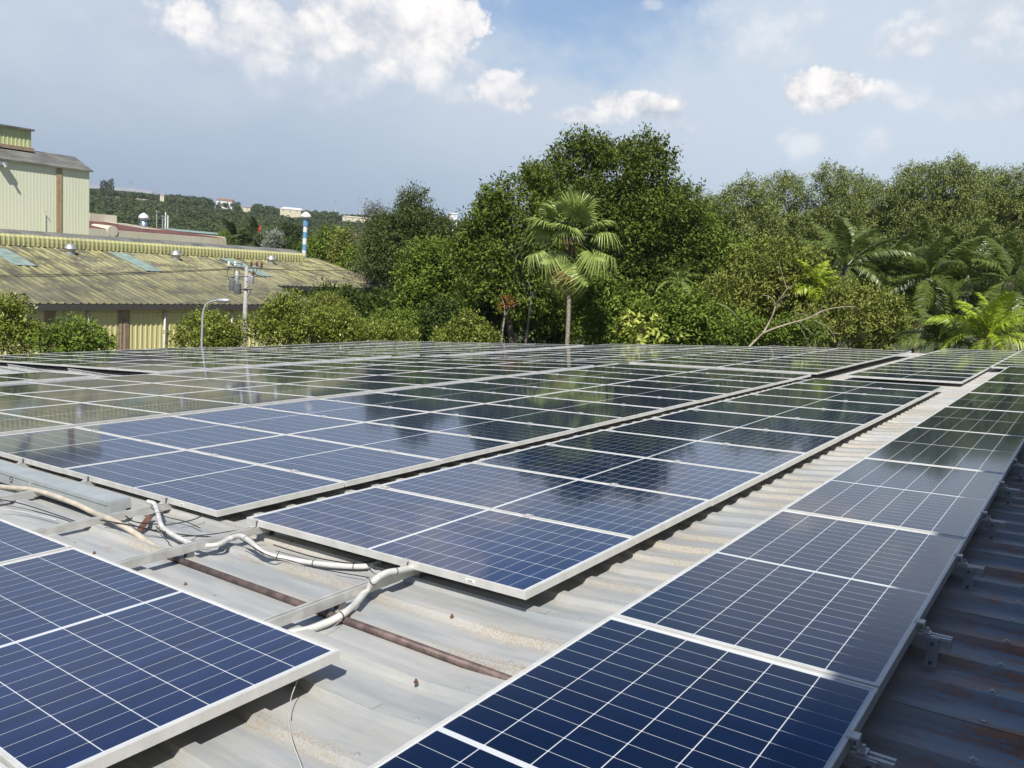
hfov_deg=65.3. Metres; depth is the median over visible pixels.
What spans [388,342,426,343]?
solar panel
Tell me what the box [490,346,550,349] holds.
solar panel
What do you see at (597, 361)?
solar panel
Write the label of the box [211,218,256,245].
oil palm
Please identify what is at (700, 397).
solar panel
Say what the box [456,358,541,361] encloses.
solar panel
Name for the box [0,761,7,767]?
solar panel
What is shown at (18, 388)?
solar panel
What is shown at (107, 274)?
power line
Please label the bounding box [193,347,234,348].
solar panel
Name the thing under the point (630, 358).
solar panel
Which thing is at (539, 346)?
solar panel
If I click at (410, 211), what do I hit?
tree
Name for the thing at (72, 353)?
solar panel
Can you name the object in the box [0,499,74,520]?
thin lead
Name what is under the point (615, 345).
solar panel
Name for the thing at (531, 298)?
slender tree
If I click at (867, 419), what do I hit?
solar panel
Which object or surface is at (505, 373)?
solar panel
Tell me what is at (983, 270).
thicket
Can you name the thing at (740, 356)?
solar panel
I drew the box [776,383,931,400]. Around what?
solar panel
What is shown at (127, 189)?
building
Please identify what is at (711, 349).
solar panel
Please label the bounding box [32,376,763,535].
mounting rail
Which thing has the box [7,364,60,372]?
mounting rail
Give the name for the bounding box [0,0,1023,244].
sky
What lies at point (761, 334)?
bare tree
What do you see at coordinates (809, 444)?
solar panel
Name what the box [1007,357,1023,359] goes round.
solar panel
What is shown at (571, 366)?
solar panel
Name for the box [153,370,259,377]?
solar panel
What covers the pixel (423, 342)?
solar panel
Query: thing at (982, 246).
oil palm
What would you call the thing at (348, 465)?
solar panel
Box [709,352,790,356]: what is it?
solar panel
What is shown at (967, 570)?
panel bracket
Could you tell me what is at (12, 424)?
solar panel
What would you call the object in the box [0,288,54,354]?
bush
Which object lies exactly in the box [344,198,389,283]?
bare tree
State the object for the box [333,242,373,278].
leafy tree
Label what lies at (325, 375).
solar panel
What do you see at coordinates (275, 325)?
bush
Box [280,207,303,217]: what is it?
building
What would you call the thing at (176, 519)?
thin lead
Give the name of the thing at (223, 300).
street lamp
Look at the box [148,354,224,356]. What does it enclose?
solar panel
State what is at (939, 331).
young palm
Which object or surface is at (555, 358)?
solar panel
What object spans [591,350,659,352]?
solar panel
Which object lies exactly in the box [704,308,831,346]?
shrub
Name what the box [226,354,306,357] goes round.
solar panel
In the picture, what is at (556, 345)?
solar panel
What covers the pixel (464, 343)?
solar panel
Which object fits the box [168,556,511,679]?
drain pipe
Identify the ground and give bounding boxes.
[89,195,1023,353]
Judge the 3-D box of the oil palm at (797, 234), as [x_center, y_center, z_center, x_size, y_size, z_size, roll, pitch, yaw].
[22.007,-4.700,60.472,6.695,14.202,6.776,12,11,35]
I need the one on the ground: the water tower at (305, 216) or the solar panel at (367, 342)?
the water tower at (305, 216)
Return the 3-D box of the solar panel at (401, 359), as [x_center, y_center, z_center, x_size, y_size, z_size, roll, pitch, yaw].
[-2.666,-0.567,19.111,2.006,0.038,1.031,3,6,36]
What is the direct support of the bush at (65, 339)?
on the ground
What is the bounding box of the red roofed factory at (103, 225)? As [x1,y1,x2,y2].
[89,213,225,244]
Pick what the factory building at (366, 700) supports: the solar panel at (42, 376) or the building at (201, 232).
the solar panel at (42, 376)
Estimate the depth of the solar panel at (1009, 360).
19.82 m
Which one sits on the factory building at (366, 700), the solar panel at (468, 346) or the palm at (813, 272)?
the solar panel at (468, 346)
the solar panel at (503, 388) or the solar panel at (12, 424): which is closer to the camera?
the solar panel at (12, 424)
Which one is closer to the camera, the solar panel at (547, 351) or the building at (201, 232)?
the solar panel at (547, 351)
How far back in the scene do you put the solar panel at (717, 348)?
25.21 m
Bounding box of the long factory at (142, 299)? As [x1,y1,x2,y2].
[0,229,392,354]
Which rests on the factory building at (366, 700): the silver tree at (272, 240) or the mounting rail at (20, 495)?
the mounting rail at (20, 495)
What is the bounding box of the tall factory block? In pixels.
[0,124,92,234]
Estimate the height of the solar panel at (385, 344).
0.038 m
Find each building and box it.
[0,350,1023,767]
[89,185,156,200]
[159,193,166,201]
[161,228,218,235]
[216,198,234,208]
[241,205,251,211]
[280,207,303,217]
[342,216,370,221]
[449,213,458,230]
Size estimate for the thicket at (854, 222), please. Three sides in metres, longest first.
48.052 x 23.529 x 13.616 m
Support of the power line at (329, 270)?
attached to the utility pole
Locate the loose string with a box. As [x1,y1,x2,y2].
[288,680,302,767]
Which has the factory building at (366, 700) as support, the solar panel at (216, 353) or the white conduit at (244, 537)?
the solar panel at (216, 353)
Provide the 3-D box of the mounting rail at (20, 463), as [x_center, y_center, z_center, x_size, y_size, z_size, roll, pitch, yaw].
[-1.115,0.269,10.391,0.050,0.094,15.500,5,7,36]
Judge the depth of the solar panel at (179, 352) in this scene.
23.14 m
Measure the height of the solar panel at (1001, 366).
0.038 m
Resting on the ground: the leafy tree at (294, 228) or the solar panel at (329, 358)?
the leafy tree at (294, 228)
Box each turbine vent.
[64,244,76,254]
[171,250,181,260]
[267,255,275,264]
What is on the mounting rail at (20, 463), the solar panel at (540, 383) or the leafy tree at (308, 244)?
the solar panel at (540, 383)
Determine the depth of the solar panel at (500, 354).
22.53 m
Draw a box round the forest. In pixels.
[89,188,563,290]
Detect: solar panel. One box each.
[0,354,68,356]
[0,356,22,358]
[0,357,62,362]
[0,371,95,381]
[0,377,33,383]
[0,382,82,393]
[0,394,80,409]
[0,403,167,426]
[0,413,71,434]
[0,427,183,473]
[0,518,72,563]
[0,547,339,767]
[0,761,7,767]
[15,388,156,402]
[20,360,97,365]
[29,378,147,387]
[32,355,104,359]
[39,352,105,354]
[60,362,146,369]
[63,450,343,516]
[66,357,147,361]
[70,354,143,356]
[76,416,283,449]
[83,395,247,415]
[84,350,132,353]
[90,383,220,394]
[96,374,208,382]
[106,365,206,372]
[109,355,188,359]
[110,349,174,351]
[111,352,178,354]
[116,360,189,364]
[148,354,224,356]
[152,348,196,349]
[153,358,231,361]
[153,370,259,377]
[154,350,203,353]
[158,362,250,369]
[158,378,278,388]
[161,389,314,406]
[173,406,361,433]
[178,349,245,351]
[184,352,253,355]
[188,434,440,486]
[189,356,272,359]
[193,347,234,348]
[200,367,298,373]
[205,360,290,366]
[210,374,329,383]
[222,348,265,350]
[223,347,262,348]
[226,350,279,353]
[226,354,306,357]
[231,384,371,398]
[234,347,288,348]
[242,358,327,363]
[246,486,635,599]
[247,364,343,370]
[251,399,426,421]
[253,345,310,347]
[261,352,332,355]
[261,371,371,378]
[262,350,315,351]
[269,348,319,349]
[275,356,360,360]
[284,344,329,345]
[287,362,378,367]
[287,379,421,391]
[287,422,514,463]
[291,346,351,348]
[295,350,338,351]
[305,351,355,353]
[306,343,350,344]
[308,354,391,358]
[309,368,416,374]
[314,349,362,350]
[317,345,370,347]
[320,392,483,411]
[326,360,409,364]
[329,342,371,343]
[333,348,388,349]
[339,351,387,352]
[340,375,464,385]
[345,341,390,342]
[345,344,389,345]
[348,365,447,370]
[353,346,414,348]
[355,357,445,361]
[356,353,419,357]
[358,350,416,352]
[362,341,410,341]
[367,615,878,767]
[368,343,407,344]
[368,412,574,445]
[377,386,528,403]
[377,462,710,543]
[380,349,434,350]
[381,345,432,346]
[384,371,502,381]
[385,362,480,367]
[386,353,445,355]
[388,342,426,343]
[392,356,467,359]
[398,347,458,349]
[402,351,469,355]
[406,341,445,342]
[408,344,449,345]
[420,350,491,353]
[421,346,480,348]
[422,360,512,364]
[423,368,536,376]
[426,381,568,395]
[427,343,466,344]
[430,356,498,357]
[434,404,622,431]
[446,342,484,343]
[448,345,495,346]
[448,349,512,352]
[453,355,522,357]
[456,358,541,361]
[459,365,566,372]
[465,347,532,350]
[467,344,511,345]
[468,353,544,355]
[469,377,603,389]
[473,444,765,505]
[485,343,525,344]
[486,396,663,420]
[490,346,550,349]
[490,358,558,360]
[491,362,593,369]
[495,351,557,354]
[508,373,632,384]
[511,356,586,359]
[512,345,567,347]
[515,350,582,352]
[523,360,618,365]
[526,344,583,346]
[526,355,608,358]
[535,349,594,350]
[536,390,697,410]
[543,369,661,379]
[546,353,620,356]
[547,430,806,478]
[549,347,617,349]
[559,360,629,363]
[570,366,683,375]
[571,351,639,354]
[574,385,726,402]
[575,346,630,347]
[579,359,642,364]
[589,345,640,346]
[590,357,659,359]
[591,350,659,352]
[601,364,706,371]
[603,344,652,345]
[605,418,839,456]
[606,348,668,350]
[607,380,751,395]
[610,355,676,357]
[612,509,966,697]
[619,347,690,349]
[630,353,694,355]
[630,360,732,368]
[639,376,773,389]
[641,346,700,347]
[650,351,711,353]
[651,357,751,363]
[651,409,864,439]
[653,345,709,346]
[664,372,793,384]
[669,350,720,351]
[674,355,764,360]
[681,348,737,350]
[690,401,885,427]
[692,347,746,348]
[692,369,810,379]
[695,353,778,358]
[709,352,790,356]
[710,346,755,347]
[717,364,831,374]
[721,350,803,354]
[723,394,904,416]
[738,348,816,352]
[739,361,844,370]
[749,347,823,350]
[752,388,919,407]
[755,359,857,367]
[764,346,836,349]
[772,357,868,364]
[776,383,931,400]
[782,458,1004,543]
[785,355,878,361]
[796,378,943,393]
[798,353,887,359]
[811,351,895,357]
[824,350,903,355]
[830,348,911,353]
[845,372,969,383]
[859,368,976,378]
[864,426,1023,477]
[871,366,982,374]
[882,363,988,371]
[894,361,992,368]
[901,359,996,364]
[909,357,1002,362]
[913,406,1023,435]
[916,355,1006,359]
[924,353,1009,357]
[931,351,1013,355]
[937,350,1015,353]
[943,349,1019,352]
[947,392,1023,411]
[969,381,1023,395]
[986,373,1023,383]
[991,364,1023,368]
[997,361,1023,364]
[999,366,1023,373]
[1003,359,1023,361]
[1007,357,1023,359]
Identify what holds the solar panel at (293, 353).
on the factory building at (366, 700)
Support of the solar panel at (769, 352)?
on the factory building at (366, 700)
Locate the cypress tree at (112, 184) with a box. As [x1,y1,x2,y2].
[110,179,114,189]
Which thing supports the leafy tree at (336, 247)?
on the ground
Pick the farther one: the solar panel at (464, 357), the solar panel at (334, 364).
the solar panel at (464, 357)
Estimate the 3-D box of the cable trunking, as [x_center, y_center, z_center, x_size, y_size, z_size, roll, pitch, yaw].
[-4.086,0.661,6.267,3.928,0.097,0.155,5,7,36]
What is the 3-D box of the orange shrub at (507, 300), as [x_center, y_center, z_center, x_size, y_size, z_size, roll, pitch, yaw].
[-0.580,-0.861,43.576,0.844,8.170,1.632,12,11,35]
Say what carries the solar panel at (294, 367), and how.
on the factory building at (366, 700)
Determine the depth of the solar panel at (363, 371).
15.37 m
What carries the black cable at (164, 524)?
on the factory building at (366, 700)
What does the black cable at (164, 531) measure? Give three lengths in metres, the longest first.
1.075 x 0.061 x 0.046 m
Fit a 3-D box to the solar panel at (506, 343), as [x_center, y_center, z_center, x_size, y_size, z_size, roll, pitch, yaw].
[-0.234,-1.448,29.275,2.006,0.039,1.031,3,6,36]
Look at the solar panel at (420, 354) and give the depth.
22.15 m
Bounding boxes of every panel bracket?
[841,730,896,767]
[911,618,952,668]
[952,553,984,590]
[978,511,1005,540]
[997,481,1019,505]
[1010,458,1023,479]
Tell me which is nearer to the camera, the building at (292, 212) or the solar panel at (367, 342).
the solar panel at (367, 342)
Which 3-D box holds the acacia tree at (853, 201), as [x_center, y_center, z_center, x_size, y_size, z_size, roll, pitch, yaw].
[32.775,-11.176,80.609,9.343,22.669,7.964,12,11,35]
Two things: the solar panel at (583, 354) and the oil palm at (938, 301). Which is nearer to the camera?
the solar panel at (583, 354)
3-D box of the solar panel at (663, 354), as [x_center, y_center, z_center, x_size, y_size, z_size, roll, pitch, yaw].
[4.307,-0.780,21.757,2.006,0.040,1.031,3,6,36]
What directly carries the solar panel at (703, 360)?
on the factory building at (366, 700)
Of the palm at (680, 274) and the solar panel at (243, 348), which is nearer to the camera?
the solar panel at (243, 348)
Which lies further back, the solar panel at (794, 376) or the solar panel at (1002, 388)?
the solar panel at (794, 376)
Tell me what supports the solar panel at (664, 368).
on the mounting rail at (335, 400)
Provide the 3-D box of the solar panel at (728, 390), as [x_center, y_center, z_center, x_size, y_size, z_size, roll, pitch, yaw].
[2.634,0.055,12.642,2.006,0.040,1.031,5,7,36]
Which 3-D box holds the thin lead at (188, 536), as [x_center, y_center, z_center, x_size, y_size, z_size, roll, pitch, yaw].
[-1.943,0.871,4.696,0.647,0.038,0.126,5,9,-5]
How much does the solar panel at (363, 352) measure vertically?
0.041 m
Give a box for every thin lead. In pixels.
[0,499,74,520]
[1,509,55,519]
[128,523,238,536]
[150,507,199,527]
[364,561,395,569]
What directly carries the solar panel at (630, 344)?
on the factory building at (366, 700)
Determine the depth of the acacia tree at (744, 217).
76.88 m
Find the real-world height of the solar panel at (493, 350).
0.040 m
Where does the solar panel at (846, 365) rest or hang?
on the factory building at (366, 700)
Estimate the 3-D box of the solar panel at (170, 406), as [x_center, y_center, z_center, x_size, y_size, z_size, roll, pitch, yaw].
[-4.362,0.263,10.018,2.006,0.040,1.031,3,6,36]
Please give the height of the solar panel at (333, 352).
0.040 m
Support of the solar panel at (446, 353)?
on the factory building at (366, 700)
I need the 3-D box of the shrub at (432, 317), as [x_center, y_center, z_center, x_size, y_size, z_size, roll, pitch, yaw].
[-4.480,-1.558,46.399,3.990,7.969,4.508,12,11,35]
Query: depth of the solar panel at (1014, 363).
18.81 m
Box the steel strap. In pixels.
[136,515,153,531]
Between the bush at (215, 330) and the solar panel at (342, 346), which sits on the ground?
the bush at (215, 330)
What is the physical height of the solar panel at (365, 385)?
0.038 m
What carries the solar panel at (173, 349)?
on the factory building at (366, 700)
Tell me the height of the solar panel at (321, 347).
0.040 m
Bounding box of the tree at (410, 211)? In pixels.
[350,178,463,340]
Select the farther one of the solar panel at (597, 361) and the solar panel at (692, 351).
the solar panel at (692, 351)
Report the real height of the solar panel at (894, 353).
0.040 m
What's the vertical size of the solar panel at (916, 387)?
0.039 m
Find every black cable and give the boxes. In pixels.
[100,519,263,540]
[125,515,201,524]
[155,526,183,543]
[240,539,369,577]
[273,544,379,563]
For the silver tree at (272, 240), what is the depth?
109.50 m
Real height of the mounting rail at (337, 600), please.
0.122 m
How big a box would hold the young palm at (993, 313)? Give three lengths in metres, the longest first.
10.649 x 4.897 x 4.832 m
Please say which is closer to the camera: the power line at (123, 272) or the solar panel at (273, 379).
the solar panel at (273, 379)
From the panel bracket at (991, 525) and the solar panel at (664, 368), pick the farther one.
the solar panel at (664, 368)
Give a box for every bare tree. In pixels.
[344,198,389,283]
[720,262,855,346]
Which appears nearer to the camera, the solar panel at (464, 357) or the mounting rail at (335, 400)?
the mounting rail at (335, 400)
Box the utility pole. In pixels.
[227,261,262,345]
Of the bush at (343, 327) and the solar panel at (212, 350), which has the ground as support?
the bush at (343, 327)
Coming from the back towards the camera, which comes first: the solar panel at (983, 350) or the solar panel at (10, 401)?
the solar panel at (983, 350)
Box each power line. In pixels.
[0,268,228,275]
[0,269,231,276]
[29,307,238,312]
[271,267,398,270]
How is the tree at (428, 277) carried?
on the ground
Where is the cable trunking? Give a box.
[0,460,130,513]
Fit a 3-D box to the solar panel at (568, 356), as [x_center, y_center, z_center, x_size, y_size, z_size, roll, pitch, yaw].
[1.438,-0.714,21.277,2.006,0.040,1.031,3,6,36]
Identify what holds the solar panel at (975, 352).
on the factory building at (366, 700)
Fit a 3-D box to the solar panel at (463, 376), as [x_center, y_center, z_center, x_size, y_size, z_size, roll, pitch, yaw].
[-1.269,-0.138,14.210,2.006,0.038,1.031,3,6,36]
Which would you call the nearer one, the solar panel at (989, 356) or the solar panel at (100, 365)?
the solar panel at (100, 365)
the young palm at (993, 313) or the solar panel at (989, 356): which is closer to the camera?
the solar panel at (989, 356)
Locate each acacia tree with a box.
[692,171,789,245]
[749,168,833,262]
[794,157,889,260]
[844,178,918,349]
[873,158,964,350]
[910,149,1007,254]
[954,162,1023,349]
[979,160,1023,350]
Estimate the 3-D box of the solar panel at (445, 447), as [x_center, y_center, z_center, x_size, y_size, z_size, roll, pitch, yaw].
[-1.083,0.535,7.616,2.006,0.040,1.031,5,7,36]
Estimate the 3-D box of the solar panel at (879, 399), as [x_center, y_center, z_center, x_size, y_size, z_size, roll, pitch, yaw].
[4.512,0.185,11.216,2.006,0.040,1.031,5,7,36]
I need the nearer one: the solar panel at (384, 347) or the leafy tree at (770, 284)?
the solar panel at (384, 347)
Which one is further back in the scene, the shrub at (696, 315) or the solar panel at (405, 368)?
the shrub at (696, 315)
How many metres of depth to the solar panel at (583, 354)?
22.22 m
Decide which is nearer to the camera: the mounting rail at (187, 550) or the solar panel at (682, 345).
the mounting rail at (187, 550)
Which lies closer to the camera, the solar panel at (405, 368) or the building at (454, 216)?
the solar panel at (405, 368)
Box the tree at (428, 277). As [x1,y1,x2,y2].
[382,231,488,338]
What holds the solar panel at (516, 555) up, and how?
on the mounting rail at (337, 600)
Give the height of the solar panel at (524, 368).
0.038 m
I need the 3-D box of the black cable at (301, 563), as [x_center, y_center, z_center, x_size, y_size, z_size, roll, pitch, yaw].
[-1.103,0.922,4.137,0.834,0.043,0.062,9,10,22]
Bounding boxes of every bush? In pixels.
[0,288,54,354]
[15,311,121,353]
[162,304,250,347]
[238,287,324,346]
[298,290,362,338]
[301,301,385,343]
[357,313,422,341]
[368,304,419,330]
[426,307,504,342]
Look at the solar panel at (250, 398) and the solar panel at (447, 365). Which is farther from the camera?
the solar panel at (447, 365)
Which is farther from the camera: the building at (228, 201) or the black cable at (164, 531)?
the building at (228, 201)
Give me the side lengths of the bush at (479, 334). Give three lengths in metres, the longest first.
7.633 x 3.808 x 2.265 m
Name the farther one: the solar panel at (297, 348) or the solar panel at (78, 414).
the solar panel at (297, 348)
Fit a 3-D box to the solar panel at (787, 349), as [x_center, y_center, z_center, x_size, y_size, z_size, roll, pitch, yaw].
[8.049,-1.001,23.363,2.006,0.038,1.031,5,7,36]
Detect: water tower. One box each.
[138,213,148,225]
[300,212,310,256]
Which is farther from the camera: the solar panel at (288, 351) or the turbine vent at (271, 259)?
the turbine vent at (271, 259)
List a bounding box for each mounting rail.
[0,367,28,372]
[0,372,707,502]
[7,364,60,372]
[15,369,655,467]
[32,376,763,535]
[67,368,115,376]
[91,370,587,430]
[115,382,801,567]
[262,387,880,626]
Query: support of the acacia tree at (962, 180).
on the ground
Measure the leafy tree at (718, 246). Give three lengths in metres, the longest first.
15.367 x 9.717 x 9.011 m
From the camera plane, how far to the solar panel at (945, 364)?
18.76 m
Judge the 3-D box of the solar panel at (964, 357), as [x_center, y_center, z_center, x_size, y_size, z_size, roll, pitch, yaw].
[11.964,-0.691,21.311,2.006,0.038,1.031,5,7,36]
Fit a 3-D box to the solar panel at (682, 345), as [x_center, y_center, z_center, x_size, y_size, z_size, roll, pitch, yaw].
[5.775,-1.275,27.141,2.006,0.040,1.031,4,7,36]
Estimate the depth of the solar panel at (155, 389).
12.02 m
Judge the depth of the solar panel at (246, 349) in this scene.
25.22 m
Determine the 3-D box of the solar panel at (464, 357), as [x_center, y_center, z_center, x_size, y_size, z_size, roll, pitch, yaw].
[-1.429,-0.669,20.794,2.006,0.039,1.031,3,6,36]
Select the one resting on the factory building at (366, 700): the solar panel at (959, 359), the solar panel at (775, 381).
the solar panel at (959, 359)
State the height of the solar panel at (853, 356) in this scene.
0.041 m
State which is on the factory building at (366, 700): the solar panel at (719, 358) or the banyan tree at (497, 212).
the solar panel at (719, 358)
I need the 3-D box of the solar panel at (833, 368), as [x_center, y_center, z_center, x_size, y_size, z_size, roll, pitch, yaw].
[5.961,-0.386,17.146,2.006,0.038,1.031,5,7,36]
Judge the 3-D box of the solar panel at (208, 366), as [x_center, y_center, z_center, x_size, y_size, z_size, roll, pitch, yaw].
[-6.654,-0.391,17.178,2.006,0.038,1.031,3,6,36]
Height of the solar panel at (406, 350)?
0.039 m
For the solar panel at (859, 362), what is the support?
on the factory building at (366, 700)
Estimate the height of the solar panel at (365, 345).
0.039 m
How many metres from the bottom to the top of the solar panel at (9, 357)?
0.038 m
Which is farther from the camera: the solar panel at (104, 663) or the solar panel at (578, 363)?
the solar panel at (578, 363)
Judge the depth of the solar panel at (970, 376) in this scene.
16.25 m
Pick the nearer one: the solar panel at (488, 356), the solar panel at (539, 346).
the solar panel at (488, 356)
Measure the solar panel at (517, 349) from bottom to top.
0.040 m
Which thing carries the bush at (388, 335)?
on the ground
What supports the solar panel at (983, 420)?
on the factory building at (366, 700)
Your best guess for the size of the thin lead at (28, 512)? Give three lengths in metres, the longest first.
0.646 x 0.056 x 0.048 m
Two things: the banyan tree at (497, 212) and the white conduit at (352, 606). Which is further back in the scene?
the banyan tree at (497, 212)
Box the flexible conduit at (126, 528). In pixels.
[0,484,179,556]
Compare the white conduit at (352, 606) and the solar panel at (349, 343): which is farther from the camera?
the solar panel at (349, 343)
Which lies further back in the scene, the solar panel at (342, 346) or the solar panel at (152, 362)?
the solar panel at (342, 346)
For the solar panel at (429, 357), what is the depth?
20.19 m
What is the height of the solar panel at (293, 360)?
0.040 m
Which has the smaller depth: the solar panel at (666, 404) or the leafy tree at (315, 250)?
the solar panel at (666, 404)
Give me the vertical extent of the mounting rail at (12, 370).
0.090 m
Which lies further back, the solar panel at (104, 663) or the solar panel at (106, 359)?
the solar panel at (106, 359)
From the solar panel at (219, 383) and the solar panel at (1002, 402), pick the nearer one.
the solar panel at (1002, 402)
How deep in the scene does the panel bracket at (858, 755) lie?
2.20 m
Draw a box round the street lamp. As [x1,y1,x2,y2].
[200,298,230,346]
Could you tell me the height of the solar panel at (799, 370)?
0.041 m
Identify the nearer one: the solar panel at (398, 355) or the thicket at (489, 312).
the solar panel at (398, 355)
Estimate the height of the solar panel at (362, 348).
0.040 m
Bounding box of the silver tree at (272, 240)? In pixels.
[258,227,287,248]
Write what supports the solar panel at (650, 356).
on the factory building at (366, 700)
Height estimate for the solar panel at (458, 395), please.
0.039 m
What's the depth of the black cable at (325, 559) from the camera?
4.25 m
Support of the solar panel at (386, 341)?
on the factory building at (366, 700)
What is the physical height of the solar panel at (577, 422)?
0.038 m
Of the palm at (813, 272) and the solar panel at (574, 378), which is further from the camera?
the palm at (813, 272)
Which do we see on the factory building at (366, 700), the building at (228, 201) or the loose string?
the loose string
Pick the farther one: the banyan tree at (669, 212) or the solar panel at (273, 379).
the banyan tree at (669, 212)
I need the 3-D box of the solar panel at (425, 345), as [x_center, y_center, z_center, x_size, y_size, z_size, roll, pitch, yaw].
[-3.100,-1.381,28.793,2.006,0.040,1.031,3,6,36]
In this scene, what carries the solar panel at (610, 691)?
on the panel bracket at (858, 755)
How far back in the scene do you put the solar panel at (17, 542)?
4.16 m
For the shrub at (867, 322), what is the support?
on the ground
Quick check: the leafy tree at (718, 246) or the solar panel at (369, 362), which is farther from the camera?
the leafy tree at (718, 246)
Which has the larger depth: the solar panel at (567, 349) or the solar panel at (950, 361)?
the solar panel at (567, 349)
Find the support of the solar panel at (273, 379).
on the factory building at (366, 700)
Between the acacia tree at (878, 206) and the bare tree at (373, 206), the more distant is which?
the acacia tree at (878, 206)
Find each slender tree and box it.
[500,299,517,342]
[525,280,543,343]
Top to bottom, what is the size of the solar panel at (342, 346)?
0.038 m
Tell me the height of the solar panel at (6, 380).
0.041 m
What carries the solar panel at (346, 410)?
on the mounting rail at (20, 463)
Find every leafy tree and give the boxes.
[214,228,257,243]
[261,230,301,251]
[276,220,313,247]
[292,234,327,257]
[302,222,340,262]
[325,220,365,265]
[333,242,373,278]
[649,199,780,325]
[691,226,868,346]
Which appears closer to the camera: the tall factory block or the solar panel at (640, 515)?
the solar panel at (640, 515)
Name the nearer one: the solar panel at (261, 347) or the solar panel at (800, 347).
the solar panel at (800, 347)
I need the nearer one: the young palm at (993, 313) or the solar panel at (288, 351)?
the solar panel at (288, 351)
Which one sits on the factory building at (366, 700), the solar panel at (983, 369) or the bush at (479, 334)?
the solar panel at (983, 369)
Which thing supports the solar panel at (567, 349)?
on the factory building at (366, 700)
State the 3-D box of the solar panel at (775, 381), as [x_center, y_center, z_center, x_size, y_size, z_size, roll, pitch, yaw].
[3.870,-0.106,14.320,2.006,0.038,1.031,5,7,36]
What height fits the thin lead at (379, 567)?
0.046 m
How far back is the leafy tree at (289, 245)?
133.51 m
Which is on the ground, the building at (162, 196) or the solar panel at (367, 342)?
the building at (162, 196)
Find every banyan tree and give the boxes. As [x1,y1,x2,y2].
[441,155,585,342]
[533,122,720,343]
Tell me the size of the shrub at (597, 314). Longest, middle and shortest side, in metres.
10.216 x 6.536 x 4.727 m
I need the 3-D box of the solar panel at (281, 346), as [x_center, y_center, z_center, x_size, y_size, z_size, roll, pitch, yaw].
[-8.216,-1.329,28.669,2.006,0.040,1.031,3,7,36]
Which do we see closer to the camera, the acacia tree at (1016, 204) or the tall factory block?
the tall factory block
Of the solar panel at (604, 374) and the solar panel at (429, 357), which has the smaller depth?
the solar panel at (604, 374)
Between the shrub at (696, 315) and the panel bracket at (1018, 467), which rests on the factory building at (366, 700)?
the panel bracket at (1018, 467)
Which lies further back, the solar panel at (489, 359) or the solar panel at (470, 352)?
the solar panel at (470, 352)
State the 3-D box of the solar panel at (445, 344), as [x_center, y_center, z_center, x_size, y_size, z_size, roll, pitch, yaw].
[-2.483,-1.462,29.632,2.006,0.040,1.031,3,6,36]
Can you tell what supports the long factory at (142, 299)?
on the ground
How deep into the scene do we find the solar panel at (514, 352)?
23.48 m
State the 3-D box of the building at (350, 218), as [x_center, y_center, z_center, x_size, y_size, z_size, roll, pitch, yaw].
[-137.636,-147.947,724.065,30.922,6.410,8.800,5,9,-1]
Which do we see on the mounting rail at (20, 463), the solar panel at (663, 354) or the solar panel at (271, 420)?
the solar panel at (271, 420)
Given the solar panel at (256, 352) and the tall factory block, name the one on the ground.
the tall factory block
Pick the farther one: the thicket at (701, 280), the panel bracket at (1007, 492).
the thicket at (701, 280)
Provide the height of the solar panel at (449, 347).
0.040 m
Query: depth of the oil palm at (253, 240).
124.05 m
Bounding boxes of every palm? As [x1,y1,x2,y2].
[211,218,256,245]
[228,212,280,246]
[520,188,622,344]
[656,261,700,338]
[771,224,858,346]
[787,259,843,346]
[792,217,915,347]
[821,226,953,346]
[870,215,992,352]
[890,309,983,352]
[924,290,1023,350]
[930,221,1023,348]
[945,227,1023,350]
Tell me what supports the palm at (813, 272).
on the ground
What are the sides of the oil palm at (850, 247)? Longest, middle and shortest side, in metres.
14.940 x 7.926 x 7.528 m
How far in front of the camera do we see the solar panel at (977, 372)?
17.14 m
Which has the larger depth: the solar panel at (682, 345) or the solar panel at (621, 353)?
the solar panel at (682, 345)
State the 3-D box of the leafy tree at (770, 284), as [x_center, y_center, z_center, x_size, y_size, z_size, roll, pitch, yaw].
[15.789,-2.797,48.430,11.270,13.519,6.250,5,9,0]
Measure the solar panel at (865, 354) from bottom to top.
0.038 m
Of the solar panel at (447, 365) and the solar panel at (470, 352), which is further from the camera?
the solar panel at (470, 352)
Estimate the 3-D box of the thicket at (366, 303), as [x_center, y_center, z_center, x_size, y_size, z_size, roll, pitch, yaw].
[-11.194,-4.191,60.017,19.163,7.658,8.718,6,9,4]
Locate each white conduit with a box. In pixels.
[146,499,380,569]
[287,565,414,631]
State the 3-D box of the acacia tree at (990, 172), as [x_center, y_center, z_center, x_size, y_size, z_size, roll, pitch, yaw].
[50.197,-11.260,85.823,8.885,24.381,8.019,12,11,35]
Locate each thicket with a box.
[296,277,471,342]
[436,269,587,344]
[554,178,856,346]
[698,190,1023,345]
[785,233,1023,347]
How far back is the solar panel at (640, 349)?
24.82 m
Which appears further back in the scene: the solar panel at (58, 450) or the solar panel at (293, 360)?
the solar panel at (293, 360)
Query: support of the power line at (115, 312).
attached to the utility pole
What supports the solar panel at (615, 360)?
on the factory building at (366, 700)
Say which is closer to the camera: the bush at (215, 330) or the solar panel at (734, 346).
the solar panel at (734, 346)
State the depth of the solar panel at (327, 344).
30.24 m
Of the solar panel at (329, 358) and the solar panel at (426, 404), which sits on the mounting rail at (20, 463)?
the solar panel at (426, 404)
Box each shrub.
[405,291,473,341]
[497,294,519,337]
[554,265,667,345]
[611,303,692,344]
[648,280,756,345]
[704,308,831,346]
[782,272,928,349]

